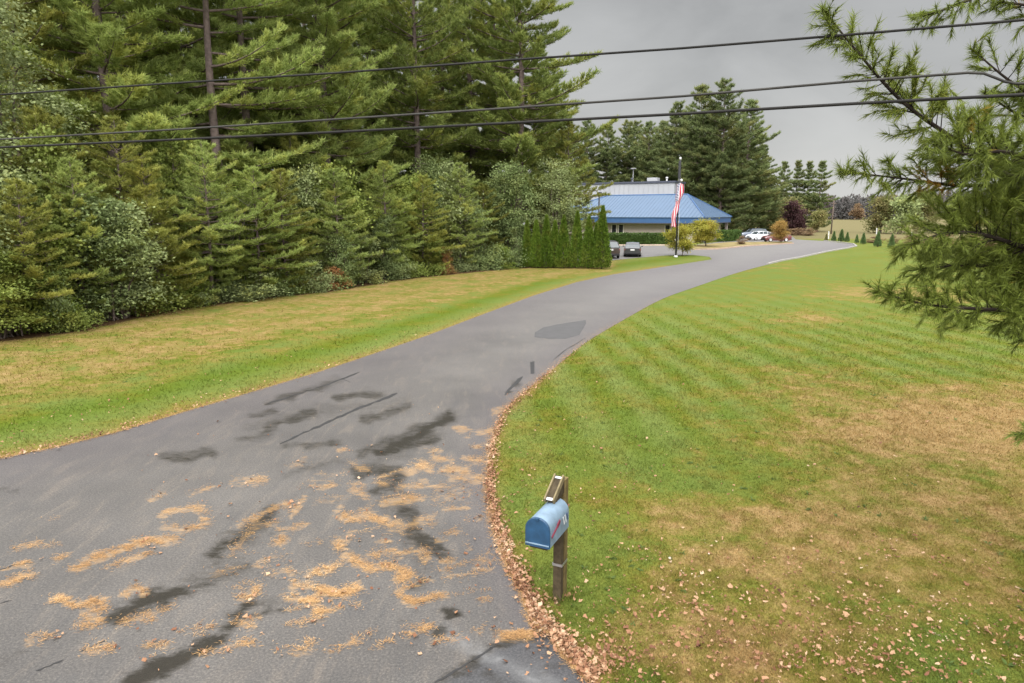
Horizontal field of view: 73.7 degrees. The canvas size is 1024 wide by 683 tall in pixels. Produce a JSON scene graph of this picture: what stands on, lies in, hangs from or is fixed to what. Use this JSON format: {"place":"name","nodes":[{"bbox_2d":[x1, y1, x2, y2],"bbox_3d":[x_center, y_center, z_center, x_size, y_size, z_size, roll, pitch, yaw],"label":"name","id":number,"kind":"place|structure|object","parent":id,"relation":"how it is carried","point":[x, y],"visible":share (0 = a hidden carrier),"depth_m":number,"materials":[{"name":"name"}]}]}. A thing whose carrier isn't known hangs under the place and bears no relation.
{"place":"outdoors","nodes":[
{"label":"outdoors","id":0,"kind":"place"},
{"bbox_2d":[0,237,853,682],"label":"driveway","id":1,"kind":"structure","parent":0,"point":[96,495],"depth_m":10.07,"materials":[{"name":"grey asphalt"}]},
{"bbox_2d":[534,320,585,338],"bbox_3d":[1.950,-0.520,27.059,1.725,0.001,4.672,2,11,12],"label":"asphalt patch","id":2,"kind":"object","parent":1,"relation":"on","point":[565,330],"visible":1,"depth_m":26.57,"materials":[{"name":"grey asphalt"}]},
{"bbox_2d":[0,218,1023,682],"bbox_3d":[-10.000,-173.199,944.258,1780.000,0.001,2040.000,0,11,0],"label":"ground","id":3,"kind":"structure","parent":0,"point":[822,280],"depth_m":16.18,"materials":[{"name":"green plant"}]},
{"bbox_2d":[0,244,62,338],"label":"shrub","id":4,"kind":"object","parent":3,"relation":"on","point":[6,321],"visible":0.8,"depth_m":24.65,"materials":[{"name":"green plant"}]},
{"bbox_2d":[0,159,77,326],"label":"shrub","id":5,"kind":"object","parent":3,"relation":"on","point":[5,173],"visible":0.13,"depth_m":26.41,"materials":[{"name":"green plant"}]},
{"bbox_2d":[0,176,97,332],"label":"pine tree","id":6,"kind":"object","parent":3,"relation":"on","point":[17,185],"visible":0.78,"depth_m":25.30,"materials":[{"name":"green plant"}]},
{"bbox_2d":[13,227,90,333],"bbox_3d":[-17.992,-2.164,26.505,2.991,4.796,3.056,8,13,36],"label":"shrub","id":7,"kind":"object","parent":3,"relation":"on","point":[35,329],"visible":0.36,"depth_m":26.20,"materials":[{"name":"green plant"}]},
{"bbox_2d":[29,270,78,332],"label":"shrub","id":8,"kind":"object","parent":3,"relation":"on","point":[55,303],"visible":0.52,"depth_m":25.95,"materials":[{"name":"green plant"}]},
{"bbox_2d":[0,0,108,232],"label":"oak tree","id":9,"kind":"object","parent":3,"relation":"on","point":[13,84],"visible":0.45,"depth_m":29.05,"materials":[{"name":"green plant"}]},
{"bbox_2d":[0,0,120,185],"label":"pine tree","id":10,"kind":"object","parent":3,"relation":"on","point":[44,16],"visible":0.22,"depth_m":33.88,"materials":[{"name":"green plant"}]},
{"bbox_2d":[0,105,121,298],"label":"pine tree","id":11,"kind":"object","parent":3,"relation":"on","point":[39,115],"visible":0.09,"depth_m":28.09,"materials":[{"name":"green plant"}]},
{"bbox_2d":[0,120,124,314],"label":"shrub","id":12,"kind":"object","parent":3,"relation":"on","point":[52,159],"visible":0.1,"depth_m":27.76,"materials":[{"name":"green plant"}]},
{"bbox_2d":[24,261,107,333],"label":"shrub","id":13,"kind":"object","parent":3,"relation":"on","point":[84,321],"visible":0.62,"depth_m":26.20,"materials":[{"name":"green plant"}]},
{"bbox_2d":[2,185,163,318],"bbox_3d":[-18.640,-3.521,28.995,6.101,6.259,6.698,9,14,38],"label":"shrub","id":14,"kind":"object","parent":3,"relation":"on","point":[49,194],"visible":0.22,"depth_m":27.24,"materials":[{"name":"green plant"}]},
{"bbox_2d":[31,156,146,318],"bbox_3d":[-17.880,-4.146,28.051,4.385,6.779,4.439,3,11,16],"label":"pine tree","id":15,"kind":"object","parent":3,"relation":"on","point":[62,171],"visible":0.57,"depth_m":27.42,"materials":[{"name":"green plant"}]},
{"bbox_2d":[18,188,164,320],"bbox_3d":[-17.889,-3.417,28.968,5.818,6.026,5.756,-6,12,-29],"label":"shrub","id":16,"kind":"object","parent":3,"relation":"on","point":[112,240],"visible":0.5,"depth_m":28.12,"materials":[{"name":"green plant"}]},
{"bbox_2d":[3,0,180,187],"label":"pine tree","id":17,"kind":"object","parent":3,"relation":"on","point":[77,95],"visible":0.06,"depth_m":42.14,"materials":[{"name":"green plant"}]},
{"bbox_2d":[22,0,216,212],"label":"pine tree","id":18,"kind":"object","parent":3,"relation":"on","point":[158,94],"visible":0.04,"depth_m":45.80,"materials":[{"name":"green plant"}]},
{"bbox_2d":[0,0,247,259],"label":"pine tree","id":19,"kind":"object","parent":3,"relation":"on","point":[101,45],"visible":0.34,"depth_m":34.91,"materials":[{"name":"green plant"}]},
{"bbox_2d":[73,195,184,321],"bbox_3d":[-17.118,-3.335,29.059,5.719,5.790,3.400,-8,13,-36],"label":"shrub","id":20,"kind":"object","parent":3,"relation":"on","point":[124,313],"visible":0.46,"depth_m":29.25,"materials":[{"name":"green plant"}]},
{"bbox_2d":[69,114,200,311],"bbox_3d":[-17.845,-5.758,31.126,5.701,8.812,5.770,2,11,10],"label":"pine tree","id":21,"kind":"object","parent":3,"relation":"on","point":[115,162],"visible":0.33,"depth_m":30.26,"materials":[{"name":"green plant"}]},
{"bbox_2d":[86,156,210,310],"bbox_3d":[-16.598,-4.917,31.324,4.825,7.080,6.066,-4,11,-20],"label":"pine tree","id":22,"kind":"object","parent":3,"relation":"on","point":[139,165],"visible":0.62,"depth_m":30.83,"materials":[{"name":"green plant"}]},
{"bbox_2d":[129,253,200,316],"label":"shrub","id":23,"kind":"object","parent":3,"relation":"on","point":[168,304],"visible":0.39,"depth_m":30.99,"materials":[{"name":"green plant"}]},
{"bbox_2d":[78,1,284,222],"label":"pine tree","id":24,"kind":"object","parent":3,"relation":"on","point":[223,112],"visible":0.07,"depth_m":47.30,"materials":[{"name":"green plant"}]},
{"bbox_2d":[146,141,228,278],"bbox_3d":[-17.385,-6.274,35.697,5.326,8.134,5.262,-4,11,-22],"label":"pine tree","id":25,"kind":"object","parent":3,"relation":"on","point":[164,169],"visible":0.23,"depth_m":34.65,"materials":[{"name":"green plant"}]},
{"bbox_2d":[127,127,251,291],"bbox_3d":[-16.686,-6.267,35.912,6.101,9.682,6.698,-10,15,-43],"label":"shrub","id":26,"kind":"object","parent":3,"relation":"on","point":[181,144],"visible":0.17,"depth_m":34.98,"materials":[{"name":"green plant"}]},
{"bbox_2d":[160,140,266,302],"bbox_3d":[-15.136,-5.995,34.215,5.326,8.134,5.262,-2,11,-11],"label":"pine tree","id":27,"kind":"object","parent":3,"relation":"on","point":[210,235],"visible":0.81,"depth_m":33.63,"materials":[{"name":"green plant"}]},
{"bbox_2d":[100,0,330,202],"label":"pine tree","id":28,"kind":"object","parent":3,"relation":"on","point":[210,67],"visible":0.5,"depth_m":39.98,"materials":[{"name":"green plant"}]},
{"bbox_2d":[195,170,281,278],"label":"broadleaf tree","id":29,"kind":"object","parent":3,"relation":"on","point":[226,191],"visible":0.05,"depth_m":37.52,"materials":[{"name":"green plant"}]},
{"bbox_2d":[133,0,360,206],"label":"pine tree","id":30,"kind":"object","parent":3,"relation":"on","point":[310,82],"visible":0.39,"depth_m":42.91,"materials":[{"name":"green plant"}]},
{"bbox_2d":[214,256,289,302],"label":"shrub","id":31,"kind":"object","parent":3,"relation":"on","point":[246,294],"visible":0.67,"depth_m":35.58,"materials":[{"name":"green plant"}]},
{"bbox_2d":[214,163,317,296],"bbox_3d":[-13.729,-5.868,36.375,6.066,7.080,4.825,-6,12,-27],"label":"pine tree","id":32,"kind":"object","parent":3,"relation":"on","point":[259,179],"visible":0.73,"depth_m":36.07,"materials":[{"name":"green plant"}]},
{"bbox_2d":[174,0,362,226],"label":"pine tree","id":33,"kind":"object","parent":3,"relation":"on","point":[226,46],"visible":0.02,"depth_m":54.07,"materials":[{"name":"green plant"}]},
{"bbox_2d":[244,168,322,287],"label":"pine tree","id":34,"kind":"object","parent":3,"relation":"on","point":[279,194],"visible":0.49,"depth_m":37.70,"materials":[{"name":"green plant"}]},
{"bbox_2d":[257,257,309,296],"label":"shrub","id":35,"kind":"object","parent":3,"relation":"on","point":[289,289],"visible":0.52,"depth_m":37.56,"materials":[{"name":"green plant"}]},
{"bbox_2d":[258,132,335,257],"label":"pine tree","id":36,"kind":"object","parent":3,"relation":"on","point":[286,143],"visible":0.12,"depth_m":43.16,"materials":[{"name":"green plant"}]},
{"bbox_2d":[221,0,410,251],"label":"pine tree","id":37,"kind":"object","parent":3,"relation":"on","point":[339,42],"visible":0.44,"depth_m":47.97,"materials":[{"name":"green plant"}]},
{"bbox_2d":[298,256,340,292],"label":"shrub","id":38,"kind":"object","parent":3,"relation":"on","point":[323,283],"visible":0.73,"depth_m":39.21,"materials":[{"name":"green plant"}]},
{"bbox_2d":[273,161,373,284],"bbox_3d":[-12.131,-7.054,42.985,6.220,8.390,5.666,2,11,10],"label":"shrub","id":39,"kind":"object","parent":3,"relation":"on","point":[306,202],"visible":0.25,"depth_m":42.02,"materials":[{"name":"green plant"}]},
{"bbox_2d":[295,158,375,280],"bbox_3d":[-12.053,-7.364,44.076,6.101,8.638,6.698,-6,12,-31],"label":"shrub","id":40,"kind":"object","parent":3,"relation":"on","point":[346,197],"visible":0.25,"depth_m":42.94,"materials":[{"name":"green plant"}]},
{"bbox_2d":[294,166,383,277],"bbox_3d":[-10.869,-7.179,42.570,5.018,7.364,6.308,2,11,8],"label":"pine tree","id":41,"kind":"object","parent":3,"relation":"on","point":[339,227],"visible":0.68,"depth_m":41.75,"materials":[{"name":"green plant"}]},
{"bbox_2d":[315,233,363,290],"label":"shrub","id":42,"kind":"object","parent":3,"relation":"on","point":[346,267],"visible":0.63,"depth_m":41.33,"materials":[{"name":"green plant"}]},
{"bbox_2d":[293,0,401,228],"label":"pine tree","id":43,"kind":"object","parent":3,"relation":"on","point":[361,33],"visible":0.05,"depth_m":59.32,"materials":[{"name":"green plant"}]},
{"bbox_2d":[346,233,388,285],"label":"shrub","id":44,"kind":"object","parent":3,"relation":"on","point":[372,275],"visible":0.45,"depth_m":44.27,"materials":[{"name":"green plant"}]},
{"bbox_2d":[328,0,448,254],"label":"pine tree","id":45,"kind":"object","parent":3,"relation":"on","point":[382,37],"visible":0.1,"depth_m":67.27,"materials":[{"name":"green plant"}]},
{"bbox_2d":[365,213,411,280],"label":"shrub","id":46,"kind":"object","parent":3,"relation":"on","point":[390,266],"visible":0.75,"depth_m":46.31,"materials":[{"name":"green plant"}]},
{"bbox_2d":[354,159,424,276],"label":"pine tree","id":47,"kind":"object","parent":3,"relation":"on","point":[381,210],"visible":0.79,"depth_m":46.55,"materials":[{"name":"green plant"}]},
{"bbox_2d":[350,0,456,194],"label":"pine tree","id":48,"kind":"object","parent":3,"relation":"on","point":[425,58],"visible":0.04,"depth_m":74.93,"materials":[{"name":"green plant"}]},
{"bbox_2d":[379,232,431,277],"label":"shrub","id":49,"kind":"object","parent":3,"relation":"on","point":[417,271],"visible":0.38,"depth_m":48.25,"materials":[{"name":"green plant"}]},
{"bbox_2d":[352,0,481,221],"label":"pine tree","id":50,"kind":"object","parent":3,"relation":"on","point":[415,93],"visible":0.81,"depth_m":57.39,"materials":[{"name":"green plant"}]},
{"bbox_2d":[385,171,470,263],"bbox_3d":[-7.045,-8.986,53.058,7.177,8.474,6.537,-5,12,-25],"label":"shrub","id":51,"kind":"object","parent":3,"relation":"on","point":[404,190],"visible":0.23,"depth_m":51.45,"materials":[{"name":"green plant"}]},
{"bbox_2d":[394,174,464,266],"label":"pine tree","id":52,"kind":"object","parent":3,"relation":"on","point":[426,198],"visible":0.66,"depth_m":50.26,"materials":[{"name":"green plant"}]},
{"bbox_2d":[409,234,451,275],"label":"shrub","id":53,"kind":"object","parent":3,"relation":"on","point":[437,268],"visible":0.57,"depth_m":50.22,"materials":[{"name":"green plant"}]},
{"bbox_2d":[399,151,481,256],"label":"broadleaf tree","id":54,"kind":"object","parent":3,"relation":"on","point":[431,174],"visible":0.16,"depth_m":56.63,"materials":[{"name":"green plant"}]},
{"bbox_2d":[401,0,492,234],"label":"pine tree","id":55,"kind":"object","parent":3,"relation":"on","point":[440,6],"visible":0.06,"depth_m":77.76,"materials":[{"name":"green plant"}]},
{"bbox_2d":[428,158,485,265],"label":"shrub","id":56,"kind":"object","parent":3,"relation":"on","point":[445,186],"visible":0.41,"depth_m":53.30,"materials":[{"name":"green plant"}]},
{"bbox_2d":[428,162,498,263],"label":"pine tree","id":57,"kind":"object","parent":3,"relation":"on","point":[471,236],"visible":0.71,"depth_m":53.07,"materials":[{"name":"green plant"}]},
{"bbox_2d":[407,0,531,206],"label":"pine tree","id":58,"kind":"object","parent":3,"relation":"on","point":[461,117],"visible":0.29,"depth_m":68.97,"materials":[{"name":"green plant"}]},
{"bbox_2d":[461,206,510,270],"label":"shrub","id":59,"kind":"object","parent":3,"relation":"on","point":[490,261],"visible":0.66,"depth_m":54.50,"materials":[{"name":"green plant"}]},
{"bbox_2d":[464,183,511,255],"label":"pine tree","id":60,"kind":"object","parent":3,"relation":"on","point":[481,189],"visible":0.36,"depth_m":57.05,"materials":[{"name":"green plant"}]},
{"bbox_2d":[442,0,557,242],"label":"pine tree","id":61,"kind":"object","parent":3,"relation":"on","point":[502,157],"visible":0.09,"depth_m":74.72,"materials":[{"name":"green plant"}]},
{"bbox_2d":[482,195,523,255],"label":"shrub","id":62,"kind":"object","parent":3,"relation":"on","point":[504,222],"visible":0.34,"depth_m":58.02,"materials":[{"name":"green plant"}]},
{"bbox_2d":[472,159,545,249],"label":"broadleaf tree","id":63,"kind":"object","parent":3,"relation":"on","point":[516,184],"visible":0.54,"depth_m":57.91,"materials":[{"name":"green plant"}]},
{"bbox_2d":[0,269,1023,682],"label":"fallen leaves","id":64,"kind":"object","parent":3,"relation":"on","point":[574,652],"depth_m":8.03,"materials":[{"name":"brown plant"}]},
{"bbox_2d":[501,216,530,268],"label":"shrub","id":65,"kind":"object","parent":3,"relation":"on","point":[516,254],"visible":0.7,"depth_m":57.03,"materials":[{"name":"green plant"}]},
{"bbox_2d":[412,0,619,248],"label":"pine tree","id":66,"kind":"object","parent":3,"relation":"on","point":[494,77],"visible":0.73,"depth_m":62.58,"materials":[{"name":"green plant"}]},
{"bbox_2d":[520,220,533,267],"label":"arborvitae","id":67,"kind":"object","parent":3,"relation":"on","point":[526,242],"visible":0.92,"depth_m":56.67,"materials":[{"name":"green plant"}]},
{"bbox_2d":[528,219,541,267],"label":"arborvitae","id":68,"kind":"object","parent":3,"relation":"on","point":[535,246],"visible":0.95,"depth_m":56.39,"materials":[{"name":"green plant"}]},
{"bbox_2d":[489,38,581,235],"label":"pine tree","id":69,"kind":"object","parent":3,"relation":"on","point":[537,126],"visible":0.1,"depth_m":77.81,"materials":[{"name":"green plant"}]},
{"bbox_2d":[538,214,553,267],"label":"arborvitae","id":70,"kind":"object","parent":3,"relation":"on","point":[547,248],"visible":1,"depth_m":56.15,"materials":[{"name":"green plant"}]},
{"bbox_2d":[543,473,567,602],"bbox_3d":[0.509,2.403,7.909,0.152,1.751,0.426,5,12,25],"label":"mailbox post","id":71,"kind":"object","parent":3,"relation":"on","point":[557,490],"visible":0.73,"depth_m":7.93,"materials":[{"name":"brown wood"}]},
{"bbox_2d":[525,498,568,550],"bbox_3d":[0.395,2.004,7.540,0.291,0.376,0.621,5,12,25],"label":"mailbox","id":72,"kind":"object","parent":71,"relation":"attached to","point":[547,525],"visible":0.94,"depth_m":7.33,"materials":[{"name":"blue metal"}]},
{"bbox_2d":[525,517,549,549],"bbox_3d":[0.269,2.034,7.280,0.286,0.338,0.039,5,12,25],"label":"door","id":73,"kind":"structure","parent":72,"relation":"in","point":[537,531],"depth_m":7.27,"materials":[{"name":"blue metal"}]},
{"bbox_2d":[519,155,597,254],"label":"broadleaf tree","id":74,"kind":"object","parent":3,"relation":"on","point":[559,209],"visible":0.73,"depth_m":59.20,"materials":[{"name":"green plant"}]},
{"bbox_2d":[554,214,571,267],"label":"arborvitae","id":75,"kind":"object","parent":3,"relation":"on","point":[563,239],"visible":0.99,"depth_m":55.97,"materials":[{"name":"green plant"}]},
{"bbox_2d":[528,121,614,259],"bbox_3d":[5.295,-14.234,64.868,8.508,12.992,8.405,-3,11,-16],"label":"pine tree","id":76,"kind":"object","parent":3,"relation":"on","point":[562,153],"visible":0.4,"depth_m":63.65,"materials":[{"name":"green plant"}]},
{"bbox_2d":[569,210,583,267],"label":"arborvitae","id":77,"kind":"object","parent":3,"relation":"on","point":[576,243],"visible":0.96,"depth_m":55.94,"materials":[{"name":"green plant"}]},
{"bbox_2d":[580,215,594,267],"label":"arborvitae","id":78,"kind":"object","parent":3,"relation":"on","point":[588,244],"visible":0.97,"depth_m":55.78,"materials":[{"name":"green plant"}]},
{"bbox_2d":[571,120,609,182],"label":"pine tree","id":79,"kind":"object","parent":3,"relation":"on","point":[593,151],"visible":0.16,"depth_m":143.83,"materials":[{"name":"green plant"}]},
{"bbox_2d":[592,205,611,268],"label":"arborvitae","id":80,"kind":"object","parent":3,"relation":"on","point":[602,245],"visible":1,"depth_m":55.30,"materials":[{"name":"green plant"}]},
{"bbox_2d":[585,125,633,182],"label":"pine tree","id":81,"kind":"object","parent":3,"relation":"on","point":[609,163],"visible":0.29,"depth_m":145.62,"materials":[{"name":"green plant"}]},
{"bbox_2d":[611,119,645,181],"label":"pine tree","id":82,"kind":"object","parent":3,"relation":"on","point":[626,163],"visible":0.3,"depth_m":149.67,"materials":[{"name":"green plant"}]},
{"bbox_2d":[608,232,671,243],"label":"hedge","id":83,"kind":"object","parent":3,"relation":"on","point":[640,238],"visible":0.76,"depth_m":99.24,"materials":[{"name":"green plant"}]},
{"bbox_2d":[622,121,669,181],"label":"pine tree","id":84,"kind":"object","parent":3,"relation":"on","point":[645,153],"visible":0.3,"depth_m":143.77,"materials":[{"name":"green plant"}]},
{"bbox_2d":[638,100,699,180],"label":"pine tree","id":85,"kind":"object","parent":3,"relation":"on","point":[675,139],"visible":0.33,"depth_m":135.85,"materials":[{"name":"green plant"}]},
{"bbox_2d":[660,221,696,255],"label":"ornamental tree","id":86,"kind":"object","parent":3,"relation":"on","point":[683,242],"visible":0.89,"depth_m":72.48,"materials":[{"name":"yellow plant"}]},
{"bbox_2d":[655,83,731,225],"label":"pine tree","id":87,"kind":"object","parent":3,"relation":"on","point":[690,167],"visible":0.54,"depth_m":127.56,"materials":[{"name":"green plant"}]},
{"bbox_2d":[686,77,760,231],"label":"pine tree","id":88,"kind":"object","parent":3,"relation":"on","point":[724,156],"visible":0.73,"depth_m":124.06,"materials":[{"name":"green plant"}]},
{"bbox_2d":[693,242,791,248],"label":"planting bed","id":89,"kind":"object","parent":3,"relation":"on","point":[720,245],"visible":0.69,"depth_m":96.93,"materials":[{"name":"beige soil"}]},
{"bbox_2d":[689,217,724,245],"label":"ornamental tree","id":90,"kind":"object","parent":89,"relation":"on","point":[705,229],"visible":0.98,"depth_m":90.99,"materials":[{"name":"yellow plant"}]},
{"bbox_2d":[716,97,788,231],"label":"pine tree","id":91,"kind":"object","parent":3,"relation":"on","point":[759,137],"visible":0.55,"depth_m":132.08,"materials":[{"name":"green plant"}]},
{"bbox_2d":[743,143,787,229],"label":"pine tree","id":92,"kind":"object","parent":3,"relation":"on","point":[775,196],"visible":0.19,"depth_m":141.40,"materials":[{"name":"green plant"}]},
{"bbox_2d":[780,200,810,232],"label":"broadleaf tree","id":93,"kind":"object","parent":3,"relation":"on","point":[793,218],"visible":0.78,"depth_m":144.90,"materials":[{"name":"purple plant"}]},
{"bbox_2d":[792,160,818,230],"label":"pine tree","id":94,"kind":"object","parent":3,"relation":"on","point":[809,170],"visible":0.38,"depth_m":170.89,"materials":[{"name":"green plant"}]},
{"bbox_2d":[802,160,839,228],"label":"pine tree","id":95,"kind":"object","parent":3,"relation":"on","point":[822,165],"visible":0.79,"depth_m":165.35,"materials":[{"name":"green plant"}]},
{"bbox_2d":[860,194,895,232],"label":"broadleaf tree","id":96,"kind":"object","parent":3,"relation":"on","point":[882,206],"visible":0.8,"depth_m":152.40,"materials":[{"name":"green plant"}]},
{"bbox_2d":[765,191,1022,219],"bbox_3d":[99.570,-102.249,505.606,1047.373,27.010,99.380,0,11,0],"label":"distant wood","id":97,"kind":"object","parent":3,"relation":"on","point":[844,205],"visible":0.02,"depth_m":474.80,"materials":[{"name":"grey plant"}]},
{"bbox_2d":[874,192,926,233],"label":"broadleaf tree","id":98,"kind":"object","parent":3,"relation":"on","point":[899,206],"visible":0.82,"depth_m":146.44,"materials":[{"name":"green plant"}]},
{"bbox_2d":[804,0,1023,447],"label":"pine tree","id":99,"kind":"object","parent":3,"relation":"on","point":[1005,270],"visible":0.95,"depth_m":6.21,"materials":[{"name":"green plant"}]},
{"bbox_2d":[0,93,1023,147],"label":"power line","id":100,"kind":"object","parent":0,"point":[667,114],"visible":1,"depth_m":6.22,"materials":[{"name":"metal"}]},
{"bbox_2d":[0,19,1023,94],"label":"power line","id":101,"kind":"object","parent":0,"point":[755,42],"visible":1,"depth_m":6.33,"materials":[{"name":"rubber"}]},
{"bbox_2d":[0,71,1023,139],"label":"power line","id":102,"kind":"object","parent":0,"point":[778,87],"visible":1,"depth_m":6.32,"materials":[{"name":"black rubber"}]},
{"bbox_2d":[77,0,1023,199],"label":"sky","id":103,"kind":"structure","parent":0,"point":[818,134],"materials":[{"name":"grey"}]},
{"bbox_2d":[523,177,731,242],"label":"office building","id":104,"kind":"structure","parent":0,"point":[648,205],"depth_m":112.18,"materials":[{"name":"blue metal"},{"name":"off-white siding"},{"name":"glass"}]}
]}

